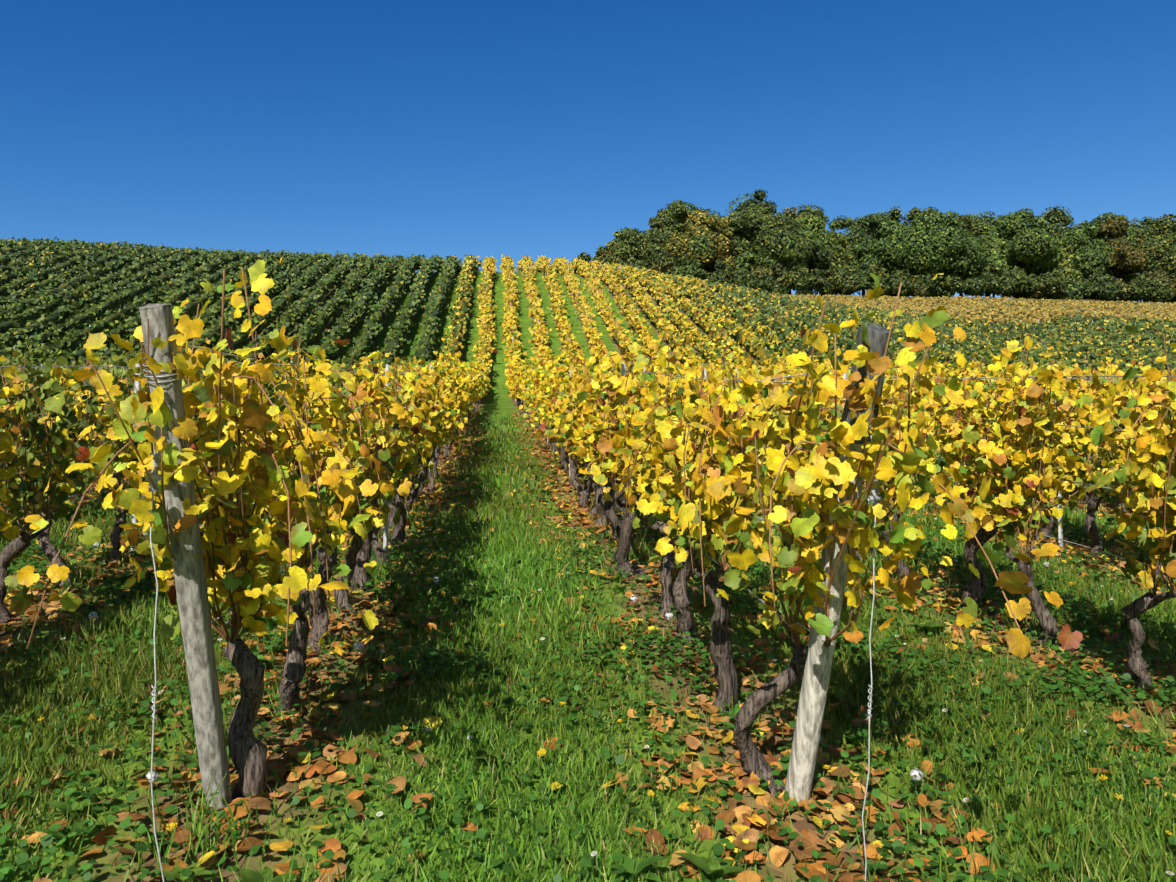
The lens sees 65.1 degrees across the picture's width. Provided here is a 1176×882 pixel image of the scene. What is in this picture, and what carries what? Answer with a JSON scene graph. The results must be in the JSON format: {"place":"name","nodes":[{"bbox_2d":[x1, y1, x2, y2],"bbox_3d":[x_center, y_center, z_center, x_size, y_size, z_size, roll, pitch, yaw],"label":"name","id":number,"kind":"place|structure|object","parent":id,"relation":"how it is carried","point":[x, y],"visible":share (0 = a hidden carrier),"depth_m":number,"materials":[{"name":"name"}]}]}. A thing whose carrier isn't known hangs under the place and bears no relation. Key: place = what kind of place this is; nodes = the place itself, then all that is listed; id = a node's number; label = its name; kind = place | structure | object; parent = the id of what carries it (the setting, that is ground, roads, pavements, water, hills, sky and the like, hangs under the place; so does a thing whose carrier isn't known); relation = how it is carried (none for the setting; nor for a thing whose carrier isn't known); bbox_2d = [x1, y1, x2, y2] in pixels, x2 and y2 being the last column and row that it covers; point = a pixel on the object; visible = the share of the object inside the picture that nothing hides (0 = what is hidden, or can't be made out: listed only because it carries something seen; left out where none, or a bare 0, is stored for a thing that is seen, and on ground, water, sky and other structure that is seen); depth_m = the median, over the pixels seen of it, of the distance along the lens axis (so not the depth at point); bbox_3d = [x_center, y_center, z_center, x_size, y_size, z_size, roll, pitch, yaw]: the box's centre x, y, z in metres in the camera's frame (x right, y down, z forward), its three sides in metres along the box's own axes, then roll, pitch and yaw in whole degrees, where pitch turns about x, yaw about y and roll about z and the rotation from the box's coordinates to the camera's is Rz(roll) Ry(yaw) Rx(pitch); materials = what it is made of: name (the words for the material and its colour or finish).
{"place":"outdoors","nodes":[
{"label":"outdoors","id":0,"kind":"place"},
{"bbox_2d":[0,271,1175,881],"bbox_3d":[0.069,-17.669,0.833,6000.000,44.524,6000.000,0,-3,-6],"label":"ground","id":1,"kind":"structure","parent":0,"point":[496,399],"depth_m":3.90,"materials":[{"name":"green plant"}]},
{"bbox_2d":[139,304,891,811],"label":"wooden posts","id":2,"kind":"object","parent":1,"relation":"on","point":[199,648],"visible":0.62,"depth_m":2.97,"materials":[{"name":"grey wood"}]},
{"bbox_2d":[0,331,1173,446],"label":"vine leaves","id":3,"kind":"object","parent":1,"relation":"on","point":[468,381],"visible":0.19,"depth_m":16.54,"materials":[{"name":"yellow plant"}]},
{"bbox_2d":[0,257,1175,657],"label":"vine leaves","id":4,"kind":"object","parent":1,"relation":"on","point":[810,479],"visible":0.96,"depth_m":3.84,"materials":[{"name":"yellow plant"}]},
{"bbox_2d":[0,457,1175,881],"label":"weeds","id":5,"kind":"object","parent":1,"relation":"on","point":[708,869],"visible":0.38,"depth_m":4.05,"materials":[{"name":"green plant"}]},
{"bbox_2d":[0,411,1175,881],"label":"fallen leaves","id":6,"kind":"object","parent":1,"relation":"on","point":[744,833],"visible":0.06,"depth_m":3.79,"materials":[{"name":"orange plant"}]},
{"bbox_2d":[0,398,1175,799],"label":"vine trunks","id":7,"kind":"object","parent":1,"relation":"on","point":[248,750],"visible":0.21,"depth_m":4.94,"materials":[{"name":"brown plant"}]},
{"bbox_2d":[0,268,1175,650],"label":"vine shoots","id":8,"kind":"object","parent":7,"relation":"attached to","point":[238,618],"visible":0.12,"depth_m":3.47,"materials":[{"name":"brown plant"}]},
{"bbox_2d":[0,236,1175,397],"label":"vine hedge","id":9,"kind":"object","parent":1,"relation":"on","point":[74,345],"visible":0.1,"depth_m":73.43,"materials":[{"name":"green plant"}]},
{"bbox_2d":[0,247,1175,881],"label":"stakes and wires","id":10,"kind":"object","parent":1,"relation":"on","point":[874,499],"visible":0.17,"depth_m":3.56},
{"bbox_2d":[20,472,1173,874],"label":"flowers","id":11,"kind":"object","parent":1,"relation":"on","point":[916,772],"visible":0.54,"depth_m":3.68,"materials":[{"name":"white plant"}]},
{"bbox_2d":[579,203,1175,302],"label":"tree trunks","id":12,"kind":"object","parent":1,"relation":"on","point":[1118,272],"visible":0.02,"depth_m":187.01,"materials":[{"name":"brown plant"}]},
{"bbox_2d":[576,189,1175,302],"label":"trees","id":13,"kind":"object","parent":12,"relation":"on","point":[1062,261],"visible":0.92,"depth_m":183.06,"materials":[{"name":"green plant"}]},
{"bbox_2d":[0,0,1175,302],"label":"sky","id":14,"kind":"structure","parent":0,"point":[515,129],"materials":[{"name":"blue"}]}
]}

